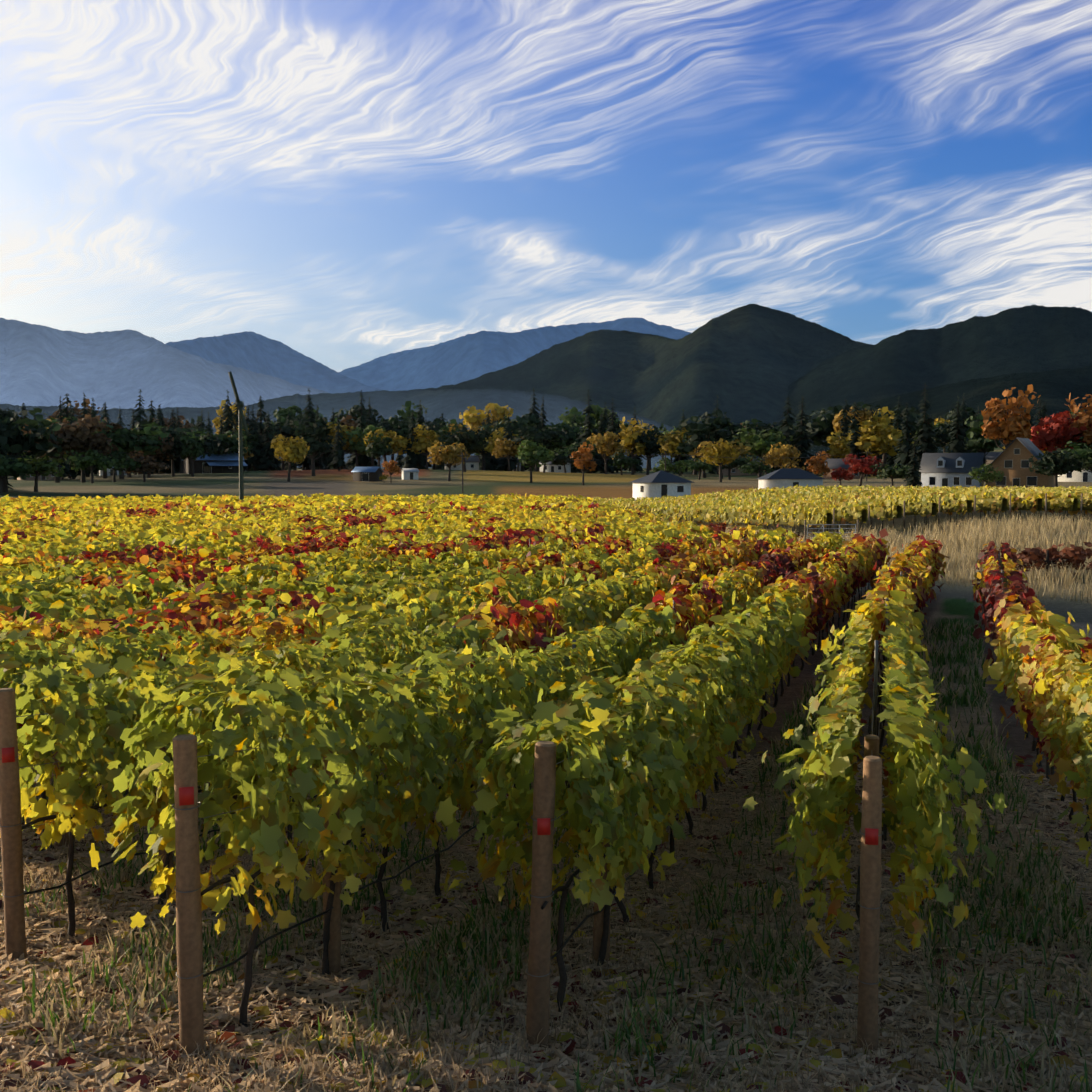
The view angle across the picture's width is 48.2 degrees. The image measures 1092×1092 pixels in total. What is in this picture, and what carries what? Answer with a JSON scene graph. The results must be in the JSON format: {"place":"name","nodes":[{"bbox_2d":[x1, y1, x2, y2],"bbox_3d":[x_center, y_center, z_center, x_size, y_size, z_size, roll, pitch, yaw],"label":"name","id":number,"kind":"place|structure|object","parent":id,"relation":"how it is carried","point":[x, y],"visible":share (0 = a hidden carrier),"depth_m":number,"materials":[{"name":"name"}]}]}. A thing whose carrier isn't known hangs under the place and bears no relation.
{"place":"outdoors","nodes":[
{"label":"outdoors","id":0,"kind":"place"},
{"bbox_2d":[0,318,327,409],"bbox_3d":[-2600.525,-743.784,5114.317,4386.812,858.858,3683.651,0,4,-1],"label":"ridge","id":1,"kind":"structure","parent":0,"point":[41,344],"depth_m":5565.21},
{"bbox_2d":[166,331,380,393],"bbox_3d":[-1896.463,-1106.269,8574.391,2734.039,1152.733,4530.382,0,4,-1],"label":"ridge","id":2,"kind":"structure","parent":0,"point":[265,347],"depth_m":9974.56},
{"bbox_2d":[0,388,674,467],"bbox_3d":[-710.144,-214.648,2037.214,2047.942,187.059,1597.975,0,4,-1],"label":"ridge","id":3,"kind":"structure","parent":0,"point":[514,401],"depth_m":2425.31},
{"bbox_2d":[338,317,690,390],"bbox_3d":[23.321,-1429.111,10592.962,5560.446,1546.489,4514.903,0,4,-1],"label":"ridge","id":4,"kind":"structure","parent":0,"point":[505,345],"depth_m":11371.97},
{"bbox_2d":[0,447,1091,1091],"bbox_3d":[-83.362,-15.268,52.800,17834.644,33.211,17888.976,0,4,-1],"label":"ground","id":5,"kind":"structure","parent":0,"point":[954,601],"depth_m":29.96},
{"bbox_2d":[0,454,48,493],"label":"tree","id":6,"kind":"object","parent":5,"relation":"on","point":[19,469],"depth_m":208.87,"materials":[{"name":"green plant"}]},
{"bbox_2d":[0,408,63,491],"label":"tree","id":7,"kind":"object","parent":5,"relation":"on","point":[13,439],"depth_m":218.87,"materials":[{"name":"green plant"}]},
{"bbox_2d":[10,452,76,491],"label":"tree","id":8,"kind":"object","parent":5,"relation":"on","point":[51,466],"depth_m":220.68,"materials":[{"name":"green plant"}]},
{"bbox_2d":[21,423,99,482],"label":"tree","id":9,"kind":"object","parent":5,"relation":"on","point":[67,444],"depth_m":274.02,"materials":[{"name":"green plant"}]},
{"bbox_2d":[46,416,117,482],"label":"tree","id":10,"kind":"object","parent":5,"relation":"on","point":[99,441],"depth_m":278.20,"materials":[{"name":"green plant"}]},
{"bbox_2d":[59,449,126,482],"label":"tree","id":11,"kind":"object","parent":5,"relation":"on","point":[87,461],"depth_m":269.81,"materials":[{"name":"green plant"}]},
{"bbox_2d":[94,450,143,481],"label":"tree","id":12,"kind":"object","parent":5,"relation":"on","point":[118,456],"depth_m":281.70,"materials":[{"name":"green plant"}]},
{"bbox_2d":[90,422,169,478],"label":"tree","id":13,"kind":"object","parent":5,"relation":"on","point":[122,439],"depth_m":314.10,"materials":[{"name":"green plant"}]},
{"bbox_2d":[121,451,169,481],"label":"tree","id":14,"kind":"object","parent":5,"relation":"on","point":[147,465],"depth_m":284.03,"materials":[{"name":"green plant"}]},
{"bbox_2d":[129,434,174,477],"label":"tree","id":15,"kind":"object","parent":5,"relation":"on","point":[159,454],"depth_m":321.12,"materials":[{"name":"green plant"}]},
{"bbox_2d":[156,428,195,476],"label":"tree","id":16,"kind":"object","parent":5,"relation":"on","point":[178,444],"depth_m":325.94,"materials":[{"name":"green plant"}]},
{"bbox_2d":[180,431,205,476],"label":"tree","id":17,"kind":"object","parent":5,"relation":"on","point":[195,452],"depth_m":324.37,"materials":[{"name":"green plant"}]},
{"bbox_2d":[170,427,231,473],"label":"tree","id":18,"kind":"object","parent":5,"relation":"on","point":[211,445],"depth_m":347.69,"materials":[{"name":"green plant"}]},
{"bbox_2d":[182,451,247,473],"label":"barn","id":19,"kind":"structure","parent":5,"relation":"on","point":[216,463],"depth_m":366.50,"materials":[{"name":"blue metal"}]},
{"bbox_2d":[196,429,250,456],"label":"tree","id":20,"kind":"object","parent":5,"relation":"on","point":[231,443],"depth_m":366.91,"materials":[{"name":"green plant"}]},
{"bbox_2d":[228,371,249,500],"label":"wind machine","id":21,"kind":"object","parent":5,"relation":"on","point":[239,404],"visible":0.69,"depth_m":109.80,"materials":[{"name":"paint"}]},
{"bbox_2d":[243,406,266,470],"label":"tree","id":22,"kind":"object","parent":5,"relation":"on","point":[253,461],"depth_m":425.34,"materials":[{"name":"green plant"}]},
{"bbox_2d":[256,412,282,470],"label":"tree","id":23,"kind":"object","parent":5,"relation":"on","point":[269,459],"depth_m":426.55,"materials":[{"name":"green plant"}]},
{"bbox_2d":[270,434,309,481],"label":"tree","id":24,"kind":"object","parent":5,"relation":"on","point":[292,450],"depth_m":290.44,"materials":[{"name":"yellow plant"}]},
{"bbox_2d":[263,405,327,469],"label":"tree","id":25,"kind":"object","parent":5,"relation":"on","point":[283,415],"depth_m":790.93,"materials":[{"name":"green plant"}]},
{"bbox_2d":[294,388,326,469],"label":"tree","id":26,"kind":"object","parent":5,"relation":"on","point":[309,412],"depth_m":413.86,"materials":[{"name":"green plant"}]},
{"bbox_2d":[289,421,333,475],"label":"tree","id":27,"kind":"object","parent":5,"relation":"on","point":[320,444],"depth_m":329.93,"materials":[{"name":"green plant"}]},
{"bbox_2d":[328,414,349,470],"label":"tree","id":28,"kind":"object","parent":5,"relation":"on","point":[337,463],"depth_m":385.57,"materials":[{"name":"green plant"}]},
{"bbox_2d":[332,430,369,466],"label":"tree","id":29,"kind":"object","parent":5,"relation":"on","point":[360,447],"depth_m":457.39,"materials":[{"name":"green plant"}]},
{"bbox_2d":[348,390,376,468],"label":"tree","id":30,"kind":"object","parent":5,"relation":"on","point":[363,460],"depth_m":475.55,"materials":[{"name":"green plant"}]},
{"bbox_2d":[332,405,395,429],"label":"tree","id":31,"kind":"object","parent":5,"relation":"on","point":[352,411],"depth_m":678.46,"materials":[{"name":"green plant"}]},
{"bbox_2d":[351,467,383,481],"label":"house","id":32,"kind":"structure","parent":5,"relation":"on","point":[372,474],"depth_m":294.53,"materials":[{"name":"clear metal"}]},
{"bbox_2d":[363,432,392,467],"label":"tree","id":33,"kind":"object","parent":5,"relation":"on","point":[378,448],"depth_m":359.78,"materials":[{"name":"green plant"}]},
{"bbox_2d":[363,429,414,468],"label":"tree","id":34,"kind":"object","parent":5,"relation":"on","point":[397,443],"depth_m":413.85,"materials":[{"name":"yellow plant"}]},
{"bbox_2d":[400,412,425,468],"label":"tree","id":35,"kind":"object","parent":5,"relation":"on","point":[413,459],"depth_m":416.50,"materials":[{"name":"green plant"}]},
{"bbox_2d":[411,424,441,469],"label":"tree","id":36,"kind":"object","parent":5,"relation":"on","point":[422,444],"depth_m":414.99,"materials":[{"name":"yellow plant"}]},
{"bbox_2d":[427,440,470,480],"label":"tree","id":37,"kind":"object","parent":5,"relation":"on","point":[449,453],"depth_m":296.51,"materials":[{"name":"yellow plant"}]},
{"bbox_2d":[436,427,488,471],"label":"tree","id":38,"kind":"object","parent":5,"relation":"on","point":[470,439],"depth_m":371.10,"materials":[{"name":"green plant"}]},
{"bbox_2d":[459,403,517,429],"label":"tree","id":39,"kind":"object","parent":5,"relation":"on","point":[471,417],"depth_m":884.95,"materials":[{"name":"yellow plant"}]},
{"bbox_2d":[0,493,1010,579],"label":"vine leaves","id":40,"kind":"object","parent":5,"relation":"on","point":[83,521],"visible":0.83,"depth_m":55.62,"materials":[{"name":"yellow plant"}]},
{"bbox_2d":[494,413,519,470],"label":"tree","id":41,"kind":"object","parent":5,"relation":"on","point":[503,463],"depth_m":457.47,"materials":[{"name":"green plant"}]},
{"bbox_2d":[492,437,523,470],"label":"tree","id":42,"kind":"object","parent":5,"relation":"on","point":[507,449],"depth_m":426.78,"materials":[{"name":"yellow plant"}]},
{"bbox_2d":[491,414,540,470],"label":"tree","id":43,"kind":"object","parent":5,"relation":"on","point":[527,419],"depth_m":493.16,"materials":[{"name":"green plant"}]},
{"bbox_2d":[0,531,1051,1059],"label":"trellis posts","id":44,"kind":"object","parent":5,"relation":"on","point":[190,945],"visible":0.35,"depth_m":7.16,"materials":[{"name":"brown wood"}]},
{"bbox_2d":[6,539,1061,977],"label":"drip lines and wires","id":45,"kind":"object","parent":44,"relation":"attached to","point":[364,831],"visible":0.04,"depth_m":8.34,"materials":[{"name":"black"}]},
{"bbox_2d":[515,439,551,482],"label":"tree","id":46,"kind":"object","parent":5,"relation":"on","point":[529,455],"depth_m":286.86,"materials":[{"name":"green plant"}]},
{"bbox_2d":[508,424,567,471],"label":"tree","id":47,"kind":"object","parent":5,"relation":"on","point":[535,433],"depth_m":428.64,"materials":[{"name":"green plant"}]},
{"bbox_2d":[79,520,1010,618],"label":"grapevine leaves","id":48,"kind":"object","parent":5,"relation":"on","point":[1005,584],"depth_m":32.44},
{"bbox_2d":[0,589,1091,958],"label":"vine leaves","id":49,"kind":"object","parent":5,"relation":"on","point":[296,713],"visible":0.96,"depth_m":8.36,"materials":[{"name":"green plant"}]},
{"bbox_2d":[0,749,1091,1091],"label":"straw litter","id":50,"kind":"object","parent":5,"relation":"on","point":[334,997],"visible":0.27,"depth_m":8.12,"materials":[{"name":"beige plant"}]},
{"bbox_2d":[0,531,1091,738],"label":"vine leaves","id":51,"kind":"object","parent":5,"relation":"on","point":[318,592],"visible":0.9,"depth_m":23.41,"materials":[{"name":"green plant"}]},
{"bbox_2d":[0,777,1091,1091],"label":"dry tufts","id":52,"kind":"object","parent":5,"relation":"on","point":[472,1007],"visible":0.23,"depth_m":7.90,"materials":[{"name":"beige plant"}]},
{"bbox_2d":[0,737,1091,1091],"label":"fallen leaves","id":53,"kind":"object","parent":5,"relation":"on","point":[472,1081],"visible":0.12,"depth_m":7.79,"materials":[{"name":"brown plant"}]},
{"bbox_2d":[22,581,1089,1026],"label":"grapevine trunks","id":54,"kind":"object","parent":5,"relation":"on","point":[384,925],"visible":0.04,"depth_m":8.66,"materials":[{"name":"brown wood"}]},
{"bbox_2d":[539,422,582,450],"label":"tree","id":55,"kind":"object","parent":5,"relation":"on","point":[572,436],"depth_m":492.15,"materials":[{"name":"green plant"}]},
{"bbox_2d":[570,442,596,484],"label":"tree","id":56,"kind":"object","parent":5,"relation":"on","point":[586,462],"depth_m":268.04,"materials":[{"name":"orange plant"}]},
{"bbox_2d":[558,404,611,430],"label":"tree","id":57,"kind":"object","parent":5,"relation":"on","point":[597,410],"depth_m":704.81,"materials":[{"name":"green plant"}]},
{"bbox_2d":[571,389,608,473],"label":"tree","id":58,"kind":"object","parent":5,"relation":"on","point":[588,422],"depth_m":456.69,"materials":[{"name":"green plant"}]},
{"bbox_2d":[586,431,628,473],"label":"tree","id":59,"kind":"object","parent":5,"relation":"on","point":[608,447],"depth_m":396.41,"materials":[{"name":"yellow plant"}]},
{"bbox_2d":[599,398,624,472],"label":"tree","id":60,"kind":"object","parent":5,"relation":"on","point":[612,427],"depth_m":495.81,"materials":[{"name":"green plant"}]},
{"bbox_2d":[608,449,642,474],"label":"tree","id":61,"kind":"object","parent":5,"relation":"on","point":[621,462],"depth_m":376.98,"materials":[{"name":"green plant"}]},
{"bbox_2d":[618,417,646,474],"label":"tree","id":62,"kind":"object","parent":5,"relation":"on","point":[629,435],"depth_m":424.03,"materials":[{"name":"yellow plant"}]},
{"bbox_2d":[632,423,665,474],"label":"tree","id":63,"kind":"object","parent":5,"relation":"on","point":[652,445],"depth_m":425.25,"materials":[{"name":"green plant"}]},
{"bbox_2d":[631,470,694,498],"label":"pump house","id":64,"kind":"structure","parent":5,"relation":"on","point":[660,483],"depth_m":172.59,"materials":[{"name":"white"}]},
{"bbox_2d":[657,427,692,475],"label":"tree","id":65,"kind":"object","parent":5,"relation":"on","point":[670,444],"depth_m":414.64,"materials":[{"name":"yellow plant"}]},
{"bbox_2d":[675,416,732,477],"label":"tree","id":66,"kind":"object","parent":5,"relation":"on","point":[692,444],"depth_m":354.45,"materials":[{"name":"green plant"}]},
{"bbox_2d":[700,438,739,481],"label":"tree","id":67,"kind":"object","parent":5,"relation":"on","point":[717,453],"depth_m":295.26,"materials":[{"name":"yellow plant"}]},
{"bbox_2d":[699,410,742,473],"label":"tree","id":68,"kind":"object","parent":5,"relation":"on","point":[720,421],"depth_m":441.43,"materials":[{"name":"green plant"}]},
{"bbox_2d":[689,440,753,478],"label":"tree","id":69,"kind":"object","parent":5,"relation":"on","point":[742,449],"depth_m":349.50,"materials":[{"name":"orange plant"}]},
{"bbox_2d":[738,455,772,477],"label":"tree","id":70,"kind":"object","parent":5,"relation":"on","point":[757,467],"depth_m":313.35,"materials":[{"name":"green plant"}]},
{"bbox_2d":[733,427,792,476],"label":"tree","id":71,"kind":"object","parent":5,"relation":"on","point":[759,445],"depth_m":372.86,"materials":[{"name":"green plant"}]},
{"bbox_2d":[765,397,796,472],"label":"tree","id":72,"kind":"object","parent":5,"relation":"on","point":[785,425],"depth_m":406.17,"materials":[{"name":"green plant"}]},
{"bbox_2d":[761,442,801,467],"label":"tree","id":73,"kind":"object","parent":5,"relation":"on","point":[776,456],"depth_m":291.66,"materials":[{"name":"yellow plant"}]},
{"bbox_2d":[756,468,824,489],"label":"pump house","id":74,"kind":"structure","parent":5,"relation":"on","point":[784,477],"depth_m":197.97,"materials":[{"name":"white"}]},
{"bbox_2d":[786,395,815,473],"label":"tree","id":75,"kind":"object","parent":5,"relation":"on","point":[802,444],"depth_m":375.40,"materials":[{"name":"green plant"}]},
{"bbox_2d":[804,451,829,475],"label":"tree","id":76,"kind":"object","parent":5,"relation":"on","point":[820,465],"depth_m":242.74,"materials":[{"name":"orange plant"}]},
{"bbox_2d":[550,485,1091,527],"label":"vineyard rows","id":77,"kind":"object","parent":5,"relation":"on","point":[768,497],"visible":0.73,"depth_m":83.39,"materials":[{"name":"yellow plant"}]},
{"bbox_2d":[803,404,861,446],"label":"tree","id":78,"kind":"object","parent":5,"relation":"on","point":[821,431],"depth_m":439.27,"materials":[{"name":"green plant"}]},
{"bbox_2d":[825,430,852,458],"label":"tree","id":79,"kind":"object","parent":5,"relation":"on","point":[838,447],"depth_m":365.33,"materials":[{"name":"yellow plant"}]},
{"bbox_2d":[610,492,1091,524],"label":"rows","id":80,"kind":"object","parent":5,"relation":"on","point":[1002,506],"visible":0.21,"depth_m":70.39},
{"bbox_2d":[842,401,870,476],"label":"tree","id":81,"kind":"object","parent":5,"relation":"on","point":[854,427],"depth_m":375.32,"materials":[{"name":"green plant"}]},
{"bbox_2d":[832,406,891,454],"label":"tree","id":82,"kind":"object","parent":5,"relation":"on","point":[863,416],"depth_m":403.74,"materials":[{"name":"yellow plant"}]},
{"bbox_2d":[842,454,882,485],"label":"tree","id":83,"kind":"object","parent":5,"relation":"on","point":[861,467],"depth_m":235.34,"materials":[{"name":"red plant"}]},
{"bbox_2d":[848,420,914,475],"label":"tree","id":84,"kind":"object","parent":5,"relation":"on","point":[869,439],"depth_m":371.77,"materials":[{"name":"yellow plant"}]},
{"bbox_2d":[843,402,932,466],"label":"tree","id":85,"kind":"object","parent":5,"relation":"on","point":[914,416],"depth_m":435.82,"materials":[{"name":"green plant"}]},
{"bbox_2d":[870,462,912,486],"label":"tree","id":86,"kind":"object","parent":5,"relation":"on","point":[892,472],"depth_m":229.02,"materials":[{"name":"green plant"}]},
{"bbox_2d":[890,403,915,478],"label":"tree","id":87,"kind":"object","parent":5,"relation":"on","point":[903,457],"depth_m":324.03,"materials":[{"name":"green plant"}]},
{"bbox_2d":[904,438,922,487],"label":"tree","id":88,"kind":"object","parent":5,"relation":"on","point":[913,479],"depth_m":214.39,"materials":[{"name":"green plant"}]},
{"bbox_2d":[909,382,937,474],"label":"tree","id":89,"kind":"object","parent":5,"relation":"on","point":[924,432],"depth_m":312.81,"materials":[{"name":"green plant"}]},
{"bbox_2d":[767,493,1088,537],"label":"block posts","id":90,"kind":"object","parent":5,"relation":"on","point":[950,514],"visible":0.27,"depth_m":68.60,"materials":[{"name":"brown wood"}]},
{"bbox_2d":[919,453,985,487],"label":"grey house","id":91,"kind":"structure","parent":5,"relation":"on","point":[946,469],"depth_m":220.99,"materials":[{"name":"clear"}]},
{"bbox_2d":[945,396,969,452],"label":"tree","id":92,"kind":"object","parent":5,"relation":"on","point":[957,444],"depth_m":315.69,"materials":[{"name":"green plant"}]},
{"bbox_2d":[929,407,1005,448],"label":"tree","id":93,"kind":"object","parent":5,"relation":"on","point":[943,432],"depth_m":395.15,"materials":[{"name":"green plant"}]},
{"bbox_2d":[963,414,1000,455],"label":"tree","id":94,"kind":"object","parent":5,"relation":"on","point":[980,442],"depth_m":355.80,"materials":[{"name":"green plant"}]},
{"bbox_2d":[967,463,1004,486],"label":"tree","id":95,"kind":"object","parent":5,"relation":"on","point":[975,473],"depth_m":201.44,"materials":[{"name":"green plant"}]},
{"bbox_2d":[981,384,1040,450],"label":"tree","id":96,"kind":"object","parent":5,"relation":"on","point":[1009,430],"depth_m":305.50,"materials":[{"name":"orange plant"}]},
{"bbox_2d":[984,437,1058,487],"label":"house","id":97,"kind":"structure","parent":5,"relation":"on","point":[1010,460],"depth_m":215.61,"materials":[{"name":"brown wood"}]},
{"bbox_2d":[995,542,1091,577],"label":"vine leaves","id":98,"kind":"object","parent":5,"relation":"on","point":[1076,556],"visible":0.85,"depth_m":45.94,"materials":[{"name":"red plant"}]},
{"bbox_2d":[1026,448,1082,486],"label":"tree","id":99,"kind":"object","parent":5,"relation":"on","point":[1061,463],"depth_m":197.10,"materials":[{"name":"green plant"}]},
{"bbox_2d":[1030,411,1091,453],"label":"tree","id":100,"kind":"object","parent":5,"relation":"on","point":[1057,432],"depth_m":308.10,"materials":[{"name":"red plant"}]},
{"bbox_2d":[1061,441,1091,472],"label":"tree","id":101,"kind":"object","parent":5,"relation":"on","point":[1085,458],"depth_m":200.05,"materials":[{"name":"green plant"}]},
{"bbox_2d":[1065,393,1091,448],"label":"tree","id":102,"kind":"object","parent":5,"relation":"on","point":[1085,417],"depth_m":306.68,"materials":[{"name":"orange plant"}]},
{"bbox_2d":[0,0,1091,496],"label":"sky","id":103,"kind":"structure","parent":0,"point":[344,184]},
{"bbox_2d":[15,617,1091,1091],"bbox_3d":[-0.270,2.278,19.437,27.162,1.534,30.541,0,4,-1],"label":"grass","id":104,"kind":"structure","parent":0,"point":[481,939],"depth_m":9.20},
{"bbox_2d":[255,304,871,462],"bbox_3d":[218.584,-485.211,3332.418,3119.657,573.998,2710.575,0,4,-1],"label":"mountain","id":105,"kind":"structure","parent":0,"point":[722,389],"depth_m":3520.33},
{"bbox_2d":[661,512,1091,603],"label":"tall dry grass","id":106,"kind":"structure","parent":0,"point":[994,529],"depth_m":57.28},
{"bbox_2d":[788,304,1091,426],"bbox_3d":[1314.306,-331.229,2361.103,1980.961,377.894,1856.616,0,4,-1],"label":"ridge","id":107,"kind":"structure","parent":0,"point":[894,380],"depth_m":2673.03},
{"bbox_2d":[807,366,1091,461],"bbox_3d":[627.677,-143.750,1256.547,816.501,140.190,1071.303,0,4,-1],"label":"ridge","id":108,"kind":"structure","parent":0,"point":[1074,379],"depth_m":1393.76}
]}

